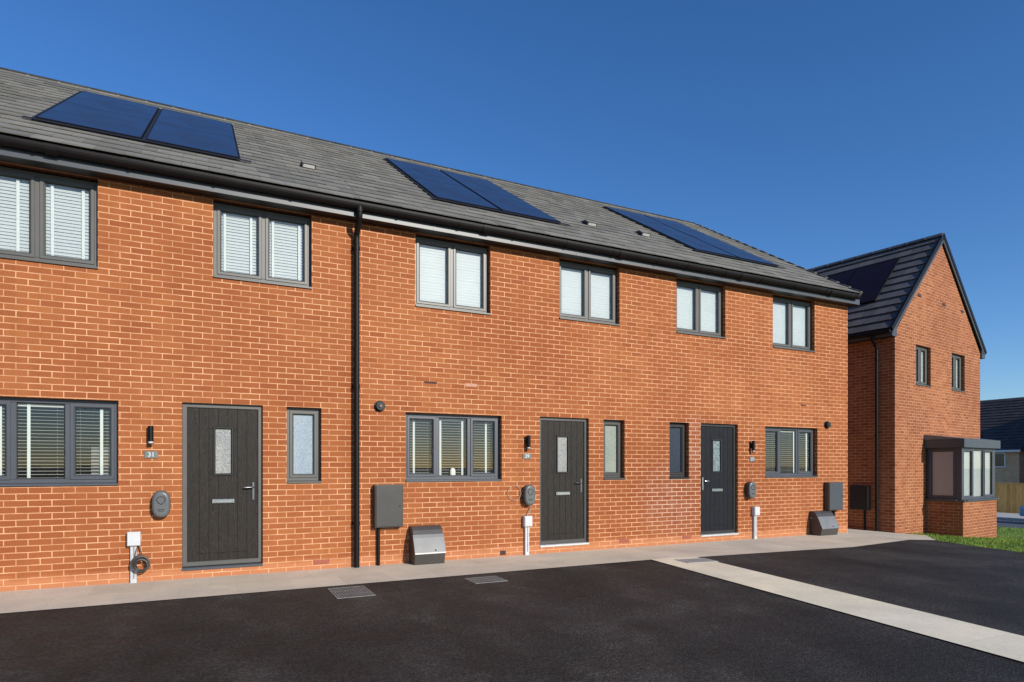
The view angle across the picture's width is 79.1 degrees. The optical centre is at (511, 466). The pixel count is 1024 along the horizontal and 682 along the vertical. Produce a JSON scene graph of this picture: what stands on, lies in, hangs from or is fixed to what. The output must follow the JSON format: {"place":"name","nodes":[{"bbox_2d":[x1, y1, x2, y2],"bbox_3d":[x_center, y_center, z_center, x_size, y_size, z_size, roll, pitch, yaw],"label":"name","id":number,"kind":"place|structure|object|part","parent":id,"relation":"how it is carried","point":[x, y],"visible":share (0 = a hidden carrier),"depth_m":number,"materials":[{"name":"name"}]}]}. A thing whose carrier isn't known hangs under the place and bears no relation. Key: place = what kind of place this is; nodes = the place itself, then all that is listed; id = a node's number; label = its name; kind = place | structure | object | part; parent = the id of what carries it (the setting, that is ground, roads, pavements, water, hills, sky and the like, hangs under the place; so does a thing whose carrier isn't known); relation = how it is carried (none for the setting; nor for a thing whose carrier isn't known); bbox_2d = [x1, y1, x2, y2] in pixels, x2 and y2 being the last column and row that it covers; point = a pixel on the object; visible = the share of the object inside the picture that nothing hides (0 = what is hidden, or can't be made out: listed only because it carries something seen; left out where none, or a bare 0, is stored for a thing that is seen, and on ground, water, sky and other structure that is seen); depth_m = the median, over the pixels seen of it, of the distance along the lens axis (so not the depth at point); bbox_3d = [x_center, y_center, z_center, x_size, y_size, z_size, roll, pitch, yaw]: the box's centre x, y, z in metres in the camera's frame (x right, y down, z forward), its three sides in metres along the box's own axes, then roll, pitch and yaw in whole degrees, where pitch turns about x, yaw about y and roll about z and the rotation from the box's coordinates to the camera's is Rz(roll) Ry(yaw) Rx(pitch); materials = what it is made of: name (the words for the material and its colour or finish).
{"place":"outdoors","nodes":[
{"label":"outdoors","id":0,"kind":"place"},
{"bbox_2d":[0,540,1023,681],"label":"parking tarmac","id":1,"kind":"structure","parent":0,"point":[644,621],"depth_m":5.43,"materials":[{"name":"black asphalt"}]},
{"bbox_2d":[328,586,374,598],"bbox_3d":[-1.829,1.427,7.042,0.420,0.005,0.600,0,0,-26],"label":"drain cover","id":2,"kind":"object","parent":1,"relation":"on","point":[349,592],"visible":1,"depth_m":7.01,"materials":[{"name":"grey metal"}]},
{"bbox_2d":[464,576,507,583],"bbox_3d":[-0.328,1.427,7.798,0.440,0.005,0.380,0,0,-26],"label":"drain cover","id":3,"kind":"object","parent":1,"relation":"on","point":[486,579],"visible":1,"depth_m":7.80,"materials":[{"name":"grey metal"}]},
{"bbox_2d":[651,557,1023,661],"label":"concrete strip","id":4,"kind":"object","parent":1,"relation":"on","point":[996,641],"visible":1,"depth_m":6.10,"materials":[{"name":"grey concrete"}]},
{"bbox_2d":[675,558,718,562],"bbox_3d":[2.772,1.417,9.313,0.520,0.005,0.360,0,0,-18],"label":"drain cover","id":5,"kind":"object","parent":4,"relation":"on","point":[696,560],"visible":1,"depth_m":9.30,"materials":[{"name":"metal"}]},
{"bbox_2d":[0,0,1023,400],"label":"sky","id":6,"kind":"structure","parent":0,"point":[808,134],"materials":[{"name":"blue"}]},
{"bbox_2d":[909,526,1023,552],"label":"lawn","id":7,"kind":"structure","parent":0,"point":[1003,536],"depth_m":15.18,"materials":[{"name":"green plant"}]},
{"bbox_2d":[997,512,1023,521],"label":"pavement","id":8,"kind":"structure","parent":0,"point":[1010,516],"depth_m":29.59,"materials":[{"name":"concrete"}]},
{"bbox_2d":[997,520,1023,528],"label":"road","id":9,"kind":"structure","parent":0,"point":[1009,524],"depth_m":25.33,"materials":[{"name":"grey asphalt"}]},
{"bbox_2d":[1019,505,1023,515],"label":"parked car","id":10,"kind":"object","parent":9,"relation":"on","point":[1021,512],"visible":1,"depth_m":26.18,"materials":[{"name":"blue paint"}]},
{"bbox_3d":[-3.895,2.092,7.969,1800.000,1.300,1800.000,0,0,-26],"label":"ground","id":11,"kind":"structure","parent":0,"visible":0},
{"bbox_2d":[0,67,360,591],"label":"terraced house","id":12,"kind":"structure","parent":11,"relation":"on","point":[195,309],"depth_m":7.86,"materials":[{"name":"orange brick"}]},
{"bbox_2d":[0,167,97,269],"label":"window","id":13,"kind":"structure","parent":12,"relation":"in","point":[56,229],"depth_m":7.32,"materials":[{"name":"plastic"}]},
{"bbox_2d":[0,397,117,486],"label":"window","id":14,"kind":"structure","parent":12,"relation":"in","point":[10,478],"depth_m":7.38,"materials":[{"name":"plastic"}]},
{"bbox_2d":[36,102,151,138],"bbox_3d":[-5.812,-4.890,8.750,1.143,1.068,1.638,0,0,-26],"label":"solar panel","id":15,"kind":"object","parent":12,"relation":"attached to","point":[96,119],"visible":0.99,"depth_m":8.60,"materials":[{"name":"blue glass"}]},
{"bbox_2d":[91,447,109,474],"bbox_3d":[-5.040,-0.040,7.613,0.210,0.380,0.002,0,0,-26],"label":"paper sheet","id":16,"kind":"object","parent":12,"relation":"attached to","point":[106,458],"visible":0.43,"depth_m":7.60,"materials":[{"name":"white paper"}]},
{"bbox_2d":[63,91,158,120],"bbox_3d":[-6.525,-5.935,10.209,1.143,1.068,1.638,0,0,-26],"label":"solar panel","id":17,"kind":"object","parent":12,"relation":"attached to","point":[112,104],"visible":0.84,"depth_m":10.13,"materials":[{"name":"blue glass"}]},
{"bbox_2d":[127,531,140,582],"bbox_3d":[-4.613,1.115,7.567,0.140,0.630,0.090,0,0,-26],"label":"supply box","id":18,"kind":"object","parent":12,"relation":"attached to","point":[133,540],"visible":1,"depth_m":7.55,"materials":[{"name":"white plastic"}]},
{"bbox_2d":[131,546,149,571],"bbox_3d":[-4.525,1.130,7.560,0.206,0.327,0.133,0,0,-26],"label":"cable coil","id":19,"kind":"object","parent":18,"relation":"hanging from","point":[135,559],"visible":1,"depth_m":7.53,"materials":[{"name":"grey rubber"}]},
{"bbox_2d":[22,91,251,161],"bbox_3d":[-5.594,-5.376,9.708,2.616,2.154,3.354,0,0,-26],"label":"flashing","id":20,"kind":"object","parent":12,"relation":"attached to","point":[147,131],"visible":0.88,"depth_m":8.40,"materials":[{"name":"grey metal"}]},
{"bbox_2d":[148,426,153,443],"bbox_3d":[-4.451,-0.383,7.642,0.065,0.225,0.097,0,0,-26],"label":"wall lamp","id":21,"kind":"object","parent":12,"relation":"attached to","point":[150,434],"visible":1,"depth_m":7.61,"materials":[{"name":"black plastic"}]},
{"bbox_2d":[144,451,157,457],"bbox_3d":[-4.468,-0.142,7.680,0.146,0.086,0.014,0,0,-26],"label":"number plaque","id":22,"kind":"object","parent":12,"relation":"attached to","point":[150,454],"visible":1,"depth_m":7.67,"materials":[{"name":"metal"}]},
{"bbox_2d":[152,491,170,517],"bbox_3d":[-4.343,0.469,7.678,0.206,0.336,0.125,0,0,-26],"label":"car charger","id":23,"kind":"object","parent":12,"relation":"attached to","point":[161,503],"visible":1,"depth_m":7.63,"materials":[{"name":"plastic"}]},
{"bbox_2d":[146,121,238,157],"bbox_3d":[-4.740,-4.890,9.274,1.143,1.068,1.638,0,0,-26],"label":"solar panel","id":24,"kind":"object","parent":12,"relation":"attached to","point":[175,135],"visible":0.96,"depth_m":9.13,"materials":[{"name":"blue glass"}]},
{"bbox_2d":[156,108,234,137],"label":"solar panel","id":25,"kind":"object","parent":12,"relation":"attached to","point":[176,118],"visible":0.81,"depth_m":10.65,"materials":[{"name":"blue glass"}]},
{"bbox_2d":[182,403,262,570],"bbox_3d":[-3.772,0.257,8.103,0.950,2.129,0.168,0,0,-26],"label":"door","id":26,"kind":"structure","parent":12,"relation":"in","point":[222,444],"depth_m":8.10,"materials":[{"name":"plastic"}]},
{"bbox_2d":[213,202,311,289],"bbox_3d":[-3.335,-2.932,8.327,1.221,1.006,0.195,0,0,-26],"label":"window","id":27,"kind":"structure","parent":12,"relation":"in","point":[278,253],"depth_m":8.34,"materials":[{"name":"plastic"}]},
{"bbox_2d":[287,407,320,482],"bbox_3d":[-2.874,-0.284,8.548,0.454,1.041,0.187,0,0,-26],"label":"window","id":28,"kind":"structure","parent":12,"relation":"in","point":[303,424],"depth_m":8.58,"materials":[{"name":"glass"}]},
{"bbox_2d":[300,161,315,168],"bbox_3d":[-3.215,-4.726,9.759,0.205,0.169,0.311,0,0,-26],"label":"roof vent","id":29,"kind":"object","parent":12,"relation":"attached to","point":[306,164],"visible":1,"depth_m":9.65,"materials":[{"name":"grey plastic"}]},
{"bbox_2d":[352,206,362,567],"bbox_3d":[-2.148,-1.085,8.649,0.110,5.030,0.311,0,0,-26],"label":"downpipe","id":30,"kind":"object","parent":12,"relation":"attached to","point":[356,384],"visible":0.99,"depth_m":8.69,"materials":[{"name":"black plastic"}]},
{"bbox_2d":[0,529,934,612],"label":"footpath","id":31,"kind":"structure","parent":11,"relation":"on","point":[53,598],"depth_m":8.30,"materials":[{"name":"grey concrete"}]},
{"bbox_2d":[408,525,445,564],"bbox_3d":[-1.251,1.153,9.088,0.494,0.553,0.310,0,0,-26],"label":"gas meter box","id":32,"kind":"object","parent":31,"relation":"on","point":[426,544],"visible":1,"depth_m":9.02,"materials":[{"name":"plastic"}]},
{"bbox_2d":[810,510,839,535],"bbox_3d":[6.475,1.181,12.864,0.554,0.498,0.310,0,0,-26],"label":"gas meter box","id":33,"kind":"object","parent":31,"relation":"on","point":[823,522],"visible":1,"depth_m":12.79,"materials":[{"name":"plastic"}]},
{"bbox_2d":[308,136,664,565],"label":"terraced house","id":34,"kind":"structure","parent":11,"relation":"on","point":[490,340],"depth_m":9.90,"materials":[{"name":"orange brick"}]},
{"bbox_2d":[374,401,384,411],"bbox_3d":[-1.891,-0.862,8.901,0.160,0.160,0.084,0,0,-26],"label":"boiler flue","id":35,"kind":"object","parent":34,"relation":"attached to","point":[379,406],"visible":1,"depth_m":8.89,"materials":[{"name":"black plastic"}]},
{"bbox_2d":[373,484,402,565],"bbox_3d":[-1.780,0.848,8.924,0.410,1.164,0.139,0,0,-26],"label":"meter cupboard","id":36,"kind":"object","parent":34,"relation":"attached to","point":[387,506],"visible":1,"depth_m":8.87,"materials":[{"name":"plastic"}]},
{"bbox_3d":[-1.755,0.572,8.873,0.386,0.588,0.014,0,0,-26],"label":"door","id":37,"kind":"part","parent":36,"relation":"part of","materials":[{"name":"grey plastic"}]},
{"bbox_2d":[386,158,464,186],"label":"solar panel","id":38,"kind":"object","parent":34,"relation":"attached to","point":[407,169],"visible":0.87,"depth_m":12.45,"materials":[{"name":"blue glass"}]},
{"bbox_2d":[450,468,455,474],"bbox_3d":[-0.915,0.097,9.580,0.089,0.143,0.039,0,0,-26],"label":"ornament","id":39,"kind":"object","parent":34,"relation":"on","point":[452,471],"visible":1,"depth_m":9.56,"materials":[{"name":"white ceramic"}]},
{"bbox_2d":[415,236,490,315],"bbox_3d":[-0.918,-2.897,9.508,1.216,1.076,0.195,0,0,-26],"label":"window","id":40,"kind":"structure","parent":34,"relation":"in","point":[449,276],"depth_m":9.52,"materials":[{"name":"plastic"}]},
{"bbox_2d":[408,175,499,209],"bbox_3d":[-1.068,-4.890,11.069,1.143,1.068,1.638,0,0,-26],"label":"solar panel","id":41,"kind":"object","parent":34,"relation":"attached to","point":[448,191],"visible":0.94,"depth_m":10.93,"materials":[{"name":"blue glass"}]},
{"bbox_2d":[406,413,501,481],"bbox_3d":[-0.905,-0.280,9.540,1.560,1.031,0.240,0,0,-26],"label":"window","id":42,"kind":"structure","parent":34,"relation":"in","point":[434,476],"depth_m":9.55,"materials":[{"name":"plastic"}]},
{"bbox_2d":[383,158,570,225],"bbox_3d":[-0.850,-5.376,12.027,2.616,2.154,3.354,0,0,-26],"label":"flashing","id":43,"kind":"object","parent":34,"relation":"attached to","point":[433,197],"visible":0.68,"depth_m":10.64,"materials":[{"name":"grey metal"}]},
{"bbox_2d":[440,170,517,197],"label":"solar panel","id":44,"kind":"object","parent":34,"relation":"attached to","point":[466,181],"visible":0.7,"depth_m":12.98,"materials":[{"name":"blue glass"}]},
{"bbox_2d":[468,188,560,222],"bbox_3d":[0.004,-4.890,11.593,1.143,1.068,1.638,0,0,-26],"label":"solar panel","id":45,"kind":"object","parent":34,"relation":"attached to","point":[505,203],"visible":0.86,"depth_m":11.46,"materials":[{"name":"blue glass"}]},
{"bbox_2d":[522,516,531,554],"bbox_3d":[0.249,1.113,9.943,0.140,0.633,0.090,0,0,-26],"label":"supply box","id":46,"kind":"object","parent":34,"relation":"attached to","point":[526,522],"visible":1,"depth_m":9.93,"materials":[{"name":"white plastic"}]},
{"bbox_2d":[523,454,530,458],"bbox_3d":[0.241,-0.158,9.982,0.146,0.086,0.014,0,0,-26],"label":"number plaque","id":47,"kind":"object","parent":34,"relation":"attached to","point":[526,456],"visible":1,"depth_m":9.98,"materials":[{"name":"metal"}]},
{"bbox_2d":[522,485,534,505],"bbox_3d":[0.270,0.463,9.933,0.206,0.336,0.125,0,0,-26],"label":"car charger","id":48,"kind":"object","parent":34,"relation":"attached to","point":[528,494],"visible":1,"depth_m":9.88,"materials":[{"name":"plastic"}]},
{"bbox_2d":[526,435,530,448],"bbox_3d":[0.260,-0.383,9.945,0.065,0.225,0.097,0,0,-26],"label":"wall lamp","id":49,"kind":"object","parent":34,"relation":"attached to","point":[528,440],"visible":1,"depth_m":9.91,"materials":[{"name":"black plastic"}]},
{"bbox_2d":[540,417,588,546],"bbox_3d":[0.849,0.257,10.361,0.944,2.129,0.168,0,0,-26],"label":"door","id":50,"kind":"structure","parent":34,"relation":"in","point":[563,441],"depth_m":10.37,"materials":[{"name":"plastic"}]},
{"bbox_2d":[581,220,596,226],"bbox_3d":[1.479,-4.694,11.997,0.205,0.170,0.311,0,0,-26],"label":"roof vent","id":51,"kind":"object","parent":34,"relation":"attached to","point":[590,223],"visible":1,"depth_m":11.89,"materials":[{"name":"grey plastic"}]},
{"bbox_2d":[559,261,619,325],"bbox_3d":[1.293,-2.934,10.589,1.213,1.001,0.195,0,0,-26],"label":"window","id":52,"kind":"structure","parent":34,"relation":"in","point":[587,293],"depth_m":10.61,"materials":[{"name":"plastic"}]},
{"bbox_2d":[604,420,624,479],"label":"window","id":53,"kind":"structure","parent":34,"relation":"in","point":[612,428],"depth_m":10.85,"materials":[{"name":"glass"}]},
{"bbox_2d":[530,186,862,545],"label":"terraced house","id":54,"kind":"structure","parent":11,"relation":"on","point":[746,354],"depth_m":12.13,"materials":[{"name":"orange brick"}]},
{"bbox_2d":[634,230,650,236],"bbox_3d":[2.653,-4.737,12.646,0.205,0.170,0.311,0,0,-26],"label":"roof vent","id":55,"kind":"object","parent":54,"relation":"attached to","point":[643,233],"visible":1,"depth_m":12.54,"materials":[{"name":"grey plastic"}]},
{"bbox_2d":[604,206,682,232],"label":"solar panel","id":56,"kind":"object","parent":54,"relation":"attached to","point":[641,219],"visible":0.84,"depth_m":14.86,"materials":[{"name":"blue glass"}]},
{"bbox_2d":[670,422,689,478],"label":"window","id":57,"kind":"structure","parent":54,"relation":"in","point":[677,430],"depth_m":11.49,"materials":[{"name":"glass"}]},
{"bbox_2d":[644,215,719,240],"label":"solar panel","id":58,"kind":"object","parent":54,"relation":"attached to","point":[680,227],"visible":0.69,"depth_m":15.40,"materials":[{"name":"blue glass"}]},
{"bbox_2d":[645,225,737,257],"bbox_3d":[3.873,-4.890,13.484,1.143,1.068,1.638,0,0,-26],"label":"solar panel","id":59,"kind":"object","parent":54,"relation":"attached to","point":[691,242],"visible":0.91,"depth_m":13.35,"materials":[{"name":"blue glass"}]},
{"bbox_2d":[604,207,786,268],"bbox_3d":[4.091,-5.376,14.442,2.616,2.154,3.354,0,0,-26],"label":"flashing","id":60,"kind":"object","parent":54,"relation":"attached to","point":[697,250],"visible":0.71,"depth_m":13.13,"materials":[{"name":"grey metal"}]},
{"bbox_2d":[676,280,725,338],"bbox_3d":[3.512,-2.934,11.674,1.198,1.001,0.195,0,0,-26],"label":"window","id":61,"kind":"structure","parent":54,"relation":"in","point":[698,306],"depth_m":11.70,"materials":[{"name":"plastic"}]},
{"bbox_2d":[701,423,738,536],"bbox_3d":[3.922,0.257,11.864,0.943,2.129,0.168,0,0,-26],"label":"door","id":62,"kind":"structure","parent":54,"relation":"in","point":[718,441],"depth_m":11.89,"materials":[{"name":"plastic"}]},
{"bbox_2d":[687,234,778,265],"bbox_3d":[4.945,-4.890,14.008,1.143,1.068,1.638,0,0,-26],"label":"solar panel","id":63,"kind":"object","parent":54,"relation":"attached to","point":[733,250],"visible":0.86,"depth_m":13.88,"materials":[{"name":"blue glass"}]},
{"bbox_2d":[745,481,755,498],"bbox_3d":[4.650,0.464,12.074,0.206,0.336,0.125,0,0,-26],"label":"car charger","id":64,"kind":"object","parent":54,"relation":"attached to","point":[750,489],"visible":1,"depth_m":12.02,"materials":[{"name":"plastic"}]},
{"bbox_2d":[750,441,754,451],"bbox_3d":[4.705,-0.383,12.118,0.065,0.225,0.097,0,0,-26],"label":"wall lamp","id":65,"kind":"object","parent":54,"relation":"attached to","point":[752,445],"visible":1,"depth_m":12.08,"materials":[{"name":"black plastic"}]},
{"bbox_2d":[752,506,759,538],"bbox_3d":[4.781,1.112,12.159,0.140,0.636,0.090,0,0,-26],"label":"supply box","id":66,"kind":"object","parent":54,"relation":"attached to","point":[755,511],"visible":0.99,"depth_m":12.14,"materials":[{"name":"white plastic"}]},
{"bbox_2d":[765,427,817,477],"bbox_3d":[5.688,-0.280,12.737,1.526,1.031,0.195,0,0,-26],"label":"window","id":67,"kind":"structure","parent":54,"relation":"in","point":[796,473],"depth_m":12.85,"materials":[{"name":"plastic"}]},
{"bbox_2d":[773,297,815,352],"bbox_3d":[5.745,-2.904,12.765,1.225,1.061,0.195,0,0,-26],"label":"window","id":68,"kind":"structure","parent":54,"relation":"in","point":[791,318],"depth_m":12.79,"materials":[{"name":"plastic"}]},
{"bbox_2d":[824,421,830,428],"bbox_3d":[6.680,-0.875,13.090,0.160,0.160,0.084,0,0,-26],"label":"boiler flue","id":69,"kind":"object","parent":54,"relation":"attached to","point":[827,424],"visible":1,"depth_m":13.08,"materials":[{"name":"black plastic"}]},
{"bbox_2d":[824,482,842,515],"bbox_3d":[6.813,0.885,13.125,0.440,1.090,0.139,0,0,-26],"label":"meter cupboard","id":70,"kind":"object","parent":54,"relation":"attached to","point":[833,496],"visible":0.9,"depth_m":13.05,"materials":[{"name":"plastic"}]},
{"bbox_3d":[6.838,0.635,13.074,0.416,0.566,0.014,0,0,-26],"label":"door","id":71,"kind":"part","parent":70,"relation":"part of","materials":[{"name":"grey plastic"}]},
{"bbox_2d":[807,233,999,537],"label":"brick house","id":72,"kind":"structure","parent":11,"relation":"on","point":[936,453],"depth_m":15.98,"materials":[{"name":"brick"}]},
{"bbox_2d":[826,268,856,284],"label":"solar panel","id":73,"kind":"object","parent":72,"relation":"attached to","point":[845,277],"visible":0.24,"depth_m":18.03,"materials":[{"name":"black glass"}]},
{"bbox_2d":[850,485,870,529],"bbox_3d":[8.876,1.085,15.820,0.139,1.190,0.470,0,0,-35],"label":"meter cupboard","id":74,"kind":"object","parent":72,"relation":"attached to","point":[860,497],"visible":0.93,"depth_m":15.74,"materials":[{"name":"plastic"}]},
{"bbox_3d":[8.830,0.800,15.788,0.013,0.596,0.446,0,0,-35],"label":"door","id":75,"kind":"part","parent":74,"relation":"part of","materials":[{"name":"plastic"}]},
{"bbox_2d":[847,257,900,303],"bbox_3d":[9.751,-5.018,17.066,1.431,1.412,1.120,0,0,-35],"label":"solar panel","id":76,"kind":"object","parent":72,"relation":"attached to","point":[869,281],"visible":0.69,"depth_m":17.00,"materials":[{"name":"black glass"}]},
{"bbox_2d":[871,336,877,530],"bbox_3d":[9.023,-0.791,15.435,0.298,4.883,0.082,0,0,-35],"label":"downpipe","id":77,"kind":"object","parent":72,"relation":"attached to","point":[876,431],"visible":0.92,"depth_m":15.47,"materials":[{"name":"black plastic"}]},
{"bbox_2d":[916,346,931,386],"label":"window","id":78,"kind":"structure","parent":72,"relation":"in","point":[921,352],"depth_m":16.24,"materials":[{"name":"plastic"}]},
{"bbox_2d":[925,447,956,500],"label":"window","id":79,"kind":"structure","parent":72,"relation":"in","point":[941,462],"depth_m":15.90,"materials":[{"name":"glass"}]},
{"bbox_2d":[952,354,965,392],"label":"window","id":80,"kind":"structure","parent":72,"relation":"in","point":[956,360],"depth_m":17.50,"materials":[{"name":"plastic"}]},
{"bbox_2d":[964,447,998,500],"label":"window","id":81,"kind":"structure","parent":72,"relation":"in","point":[977,469],"depth_m":16.21,"materials":[{"name":"glass"}]},
{"bbox_2d":[980,397,1023,483],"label":"buff house","id":82,"kind":"structure","parent":11,"relation":"on","point":[1002,421],"depth_m":43.08,"materials":[{"name":"brick"}]},
{"bbox_2d":[995,452,1005,466],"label":"window","id":83,"kind":"structure","parent":82,"relation":"in","point":[1000,458],"depth_m":42.28,"materials":[{"name":"glass"}]},
{"bbox_2d":[995,482,1023,513],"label":"timber fence","id":84,"kind":"object","parent":11,"relation":"on","point":[1010,496],"visible":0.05,"depth_m":32.74,"materials":[{"name":"beige wood"}]}
]}

